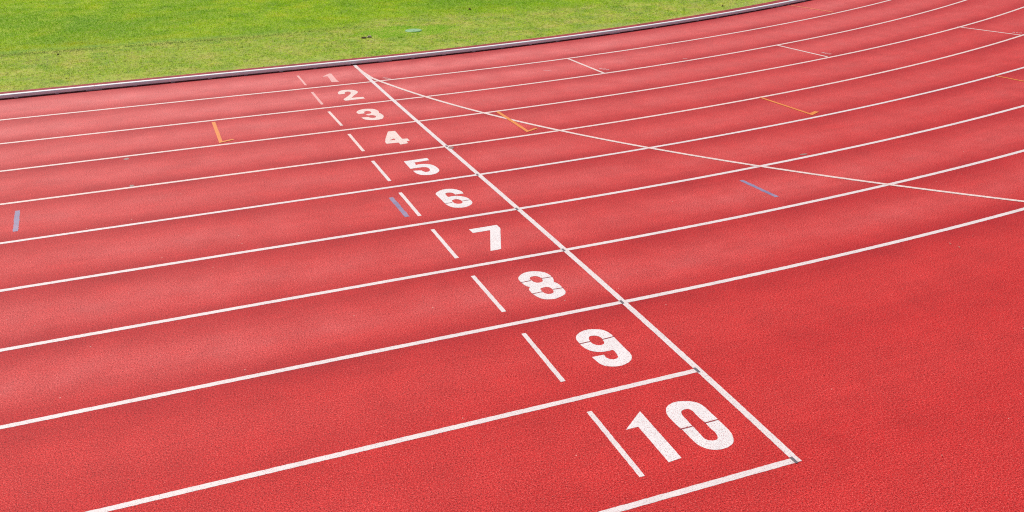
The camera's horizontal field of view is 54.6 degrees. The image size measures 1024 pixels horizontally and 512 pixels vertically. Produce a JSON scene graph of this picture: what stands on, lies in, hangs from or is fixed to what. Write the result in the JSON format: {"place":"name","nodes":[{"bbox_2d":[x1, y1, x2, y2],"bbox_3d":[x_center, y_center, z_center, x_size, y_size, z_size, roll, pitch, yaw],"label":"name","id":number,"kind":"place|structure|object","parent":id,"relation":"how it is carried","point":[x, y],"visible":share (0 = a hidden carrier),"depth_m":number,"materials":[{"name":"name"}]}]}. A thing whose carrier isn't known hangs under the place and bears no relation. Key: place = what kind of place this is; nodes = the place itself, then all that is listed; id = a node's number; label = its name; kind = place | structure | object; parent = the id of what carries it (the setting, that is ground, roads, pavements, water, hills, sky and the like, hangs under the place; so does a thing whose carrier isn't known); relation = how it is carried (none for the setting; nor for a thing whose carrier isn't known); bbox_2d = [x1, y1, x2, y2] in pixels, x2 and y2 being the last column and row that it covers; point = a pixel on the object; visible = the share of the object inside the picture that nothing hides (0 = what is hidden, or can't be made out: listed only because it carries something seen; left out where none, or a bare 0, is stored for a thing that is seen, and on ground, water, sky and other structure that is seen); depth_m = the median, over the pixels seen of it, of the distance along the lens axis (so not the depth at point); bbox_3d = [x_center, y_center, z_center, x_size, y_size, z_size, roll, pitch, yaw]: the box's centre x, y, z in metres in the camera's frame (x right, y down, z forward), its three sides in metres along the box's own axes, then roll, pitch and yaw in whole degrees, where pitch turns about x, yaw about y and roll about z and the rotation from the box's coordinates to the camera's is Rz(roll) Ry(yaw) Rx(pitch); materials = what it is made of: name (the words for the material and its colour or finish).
{"place":"outdoors","nodes":[
{"label":"outdoors","id":0,"kind":"place"},
{"bbox_2d":[0,0,776,91],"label":"turf","id":1,"kind":"structure","parent":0,"point":[450,43],"depth_m":19.50,"materials":[{"name":"plant"}]},
{"bbox_2d":[0,0,808,99],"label":"track margin","id":2,"kind":"object","parent":1,"relation":"on","point":[740,8],"visible":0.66,"depth_m":17.49,"materials":[{"name":"red rubber"}]},
{"bbox_2d":[0,0,804,97],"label":"kerb rail","id":3,"kind":"object","parent":2,"relation":"on","point":[208,76],"visible":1,"depth_m":17.07,"materials":[{"name":"metal"}]},
{"bbox_2d":[405,29,421,32],"bbox_3d":[-1.943,-4.439,19.579,0.336,0.049,0.336,-10,26,-20],"label":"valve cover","id":4,"kind":"object","parent":1,"relation":"on","point":[413,30],"visible":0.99,"depth_m":19.53,"materials":[{"name":"green plastic"}]},
{"bbox_2d":[0,0,1023,511],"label":"running track","id":5,"kind":"structure","parent":0,"point":[886,378],"depth_m":9.17,"materials":[{"name":"red rubber"}]},
{"bbox_2d":[13,210,19,231],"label":"exchange mark","id":6,"kind":"object","parent":5,"relation":"on","point":[16,221],"visible":1,"depth_m":10.58,"materials":[{"name":"purple paint"}]},
{"bbox_2d":[212,122,233,142],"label":"relay mark","id":7,"kind":"object","parent":5,"relation":"on","point":[217,132],"visible":1,"depth_m":13.39,"materials":[{"name":"orange paint"}]},
{"bbox_2d":[311,92,322,104],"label":"tick mark","id":8,"kind":"object","parent":5,"relation":"on","point":[317,98],"visible":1,"depth_m":14.99,"materials":[{"name":"white paint"}]},
{"bbox_2d":[323,73,338,81],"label":"lane number","id":9,"kind":"object","parent":5,"relation":"on","point":[331,77],"visible":1,"depth_m":16.16,"materials":[{"name":"white paint"}]},
{"bbox_2d":[328,111,341,125],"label":"tick mark","id":10,"kind":"object","parent":5,"relation":"on","point":[335,118],"visible":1,"depth_m":13.98,"materials":[{"name":"paint"}]},
{"bbox_2d":[338,90,364,100],"bbox_3d":[-2.478,-2.467,15.171,0.308,0.001,0.626,-10,26,-20],"label":"lane number","id":11,"kind":"object","parent":5,"relation":"on","point":[352,94],"visible":1,"depth_m":15.18,"materials":[{"name":"paint"}]},
{"bbox_2d":[348,134,364,150],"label":"tick mark","id":12,"kind":"object","parent":5,"relation":"on","point":[356,142],"visible":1,"depth_m":12.98,"materials":[{"name":"paint"}]},
{"bbox_2d":[357,109,383,119],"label":"lane number","id":13,"kind":"object","parent":5,"relation":"on","point":[376,113],"visible":1,"depth_m":14.17,"materials":[{"name":"paint"}]},
{"bbox_2d":[371,161,390,180],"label":"tick mark","id":14,"kind":"object","parent":5,"relation":"on","point":[381,171],"visible":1,"depth_m":11.94,"materials":[{"name":"white paint"}]},
{"bbox_2d":[86,369,696,511],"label":"lane line","id":15,"kind":"object","parent":5,"relation":"on","point":[316,459],"visible":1,"depth_m":6.78,"materials":[{"name":"white paint"}]},
{"bbox_2d":[385,131,409,143],"bbox_3d":[-1.564,-1.565,13.148,0.318,0.001,0.622,-10,26,-20],"label":"lane number","id":16,"kind":"object","parent":5,"relation":"on","point":[394,135],"visible":1,"depth_m":13.09,"materials":[{"name":"paint"}]},
{"bbox_2d":[389,197,408,216],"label":"exchange mark","id":17,"kind":"object","parent":5,"relation":"on","point":[398,206],"visible":1,"depth_m":10.84,"materials":[{"name":"purple paint"}]},
{"bbox_2d":[399,192,421,215],"bbox_3d":[-1.129,-0.575,10.939,0.046,0.001,0.771,-10,26,-20],"label":"tick mark","id":18,"kind":"object","parent":5,"relation":"on","point":[414,209],"visible":1,"depth_m":10.92,"materials":[{"name":"white paint"}]},
{"bbox_2d":[404,158,438,174],"bbox_3d":[-1.086,-1.083,12.065,0.314,0.001,0.614,-10,26,-20],"label":"lane number","id":19,"kind":"object","parent":5,"relation":"on","point":[411,164],"visible":1,"depth_m":12.08,"materials":[{"name":"white paint"}]},
{"bbox_2d":[431,229,458,257],"bbox_3d":[-0.679,-0.128,9.936,0.045,0.001,0.785,-10,26,-20],"label":"tick mark","id":20,"kind":"object","parent":5,"relation":"on","point":[445,244],"visible":1,"depth_m":9.93,"materials":[{"name":"white paint"}]},
{"bbox_2d":[1,0,889,119],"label":"lane line","id":21,"kind":"object","parent":5,"relation":"on","point":[434,74],"visible":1,"depth_m":16.22,"materials":[{"name":"paint"}]},
{"bbox_2d":[436,189,471,207],"bbox_3d":[-0.649,-0.648,11.090,0.303,0.001,0.622,-10,26,-20],"label":"lane number","id":22,"kind":"object","parent":5,"relation":"on","point":[444,198],"visible":1,"depth_m":11.08,"materials":[{"name":"white paint"}]},
{"bbox_2d":[0,0,965,143],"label":"lane line","id":23,"kind":"object","parent":5,"relation":"on","point":[468,91],"visible":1,"depth_m":15.23,"materials":[{"name":"paint"}]},
{"bbox_2d":[469,225,500,250],"bbox_3d":[-0.189,-0.187,10.056,0.313,0.001,0.602,-10,26,-20],"label":"lane number","id":24,"kind":"object","parent":5,"relation":"on","point":[495,238],"visible":1,"depth_m":10.13,"materials":[{"name":"white paint"}]},
{"bbox_2d":[471,275,505,311],"bbox_3d":[-0.217,0.332,8.903,0.044,0.001,0.788,-10,26,-20],"label":"tick mark","id":25,"kind":"object","parent":5,"relation":"on","point":[488,293],"visible":1,"depth_m":8.89,"materials":[{"name":"white paint"}]},
{"bbox_2d":[0,208,1023,428],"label":"lane line","id":26,"kind":"object","parent":5,"relation":"on","point":[439,338],"visible":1,"depth_m":8.23,"materials":[{"name":"white paint"}]},
{"bbox_2d":[0,150,1023,351],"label":"lane line","id":27,"kind":"object","parent":5,"relation":"on","point":[367,284],"visible":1,"depth_m":9.40,"materials":[{"name":"white paint"}]},
{"bbox_2d":[0,105,1023,291],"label":"lane line","id":28,"kind":"object","parent":5,"relation":"on","point":[158,265],"visible":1,"depth_m":10.58,"materials":[{"name":"white paint"}]},
{"bbox_2d":[0,67,1023,243],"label":"lane line","id":29,"kind":"object","parent":5,"relation":"on","point":[490,172],"visible":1,"depth_m":11.78,"materials":[{"name":"white paint"}]},
{"bbox_2d":[0,34,1023,204],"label":"lane line","id":30,"kind":"object","parent":5,"relation":"on","point":[492,139],"visible":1,"depth_m":12.93,"materials":[{"name":"paint"}]},
{"bbox_2d":[0,7,1023,171],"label":"lane line","id":31,"kind":"object","parent":5,"relation":"on","point":[498,110],"visible":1,"depth_m":14.25,"materials":[{"name":"paint"}]},
{"bbox_2d":[497,111,537,131],"bbox_3d":[0.079,-1.885,13.813,0.210,0.001,1.094,-11,26,-21],"label":"relay mark","id":32,"kind":"object","parent":5,"relation":"on","point":[512,121],"visible":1,"depth_m":13.69,"materials":[{"name":"orange paint"}]},
{"bbox_2d":[518,271,564,298],"bbox_3d":[0.271,0.262,9.047,0.312,0.001,0.612,-10,26,-20],"label":"lane number","id":33,"kind":"object","parent":5,"relation":"on","point":[547,281],"visible":1,"depth_m":9.05,"materials":[{"name":"white paint"}]},
{"bbox_2d":[522,333,564,381],"bbox_3d":[0.242,0.795,7.865,0.043,0.001,0.815,-9,26,-19],"label":"tick mark","id":34,"kind":"object","parent":5,"relation":"on","point":[544,358],"visible":1,"depth_m":7.85,"materials":[{"name":"white paint"}]},
{"bbox_2d":[353,65,801,462],"bbox_3d":[-0.387,-0.953,11.760,0.096,0.001,12.254,-10,26,-20],"label":"finish line","id":35,"kind":"object","parent":5,"relation":"on","point":[732,401],"visible":1,"depth_m":8.65,"materials":[{"name":"white paint"}]},
{"bbox_2d":[567,58,603,72],"bbox_3d":[1.238,-3.214,16.745,0.048,0.001,1.204,-12,27,-24],"label":"stagger line","id":36,"kind":"object","parent":5,"relation":"on","point":[585,65],"visible":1,"depth_m":16.75,"materials":[{"name":"paint"}]},
{"bbox_2d":[576,329,631,365],"bbox_3d":[0.740,0.733,7.992,0.320,0.001,0.628,-10,26,-20],"label":"lane number","id":37,"kind":"object","parent":5,"relation":"on","point":[611,342],"visible":1,"depth_m":8.00,"materials":[{"name":"white paint"}]},
{"bbox_2d":[587,411,644,476],"bbox_3d":[0.700,1.275,6.790,0.043,0.001,0.820,-9,26,-19],"label":"tick mark","id":38,"kind":"object","parent":5,"relation":"on","point":[623,453],"visible":1,"depth_m":6.76,"materials":[{"name":"white paint"}]},
{"bbox_2d":[626,401,733,461],"bbox_3d":[1.154,1.212,6.918,0.664,0.001,0.631,-10,26,-20],"label":"lane number","id":39,"kind":"object","parent":5,"relation":"on","point":[663,446],"visible":1,"depth_m":6.93,"materials":[{"name":"white paint"}]},
{"bbox_2d":[355,67,1023,201],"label":"curved start line","id":40,"kind":"object","parent":5,"relation":"on","point":[363,72],"visible":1,"depth_m":12.36,"materials":[{"name":"paint"}]},
{"bbox_2d":[599,459,793,511],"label":"lane line","id":41,"kind":"object","parent":5,"relation":"on","point":[653,499],"visible":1,"depth_m":6.34,"materials":[{"name":"white paint"}]},
{"bbox_2d":[739,180,777,196],"bbox_3d":[2.805,-0.770,11.284,0.062,0.001,0.620,-12,27,-24],"label":"exchange mark","id":42,"kind":"object","parent":5,"relation":"on","point":[760,189],"visible":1,"depth_m":11.28,"materials":[{"name":"purple paint"}]},
{"bbox_2d":[759,97,817,114],"bbox_3d":[4.042,-2.191,14.405,0.209,0.001,1.088,-13,27,-26],"label":"relay mark","id":43,"kind":"object","parent":5,"relation":"on","point":[813,113],"visible":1,"depth_m":14.24,"materials":[{"name":"orange paint"}]},
{"bbox_2d":[777,45,827,56],"bbox_3d":[5.134,-3.644,17.611,0.048,0.001,1.170,-16,28,-30],"label":"stagger line","id":44,"kind":"object","parent":5,"relation":"on","point":[803,51],"visible":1,"depth_m":17.55,"materials":[{"name":"paint"}]}
]}

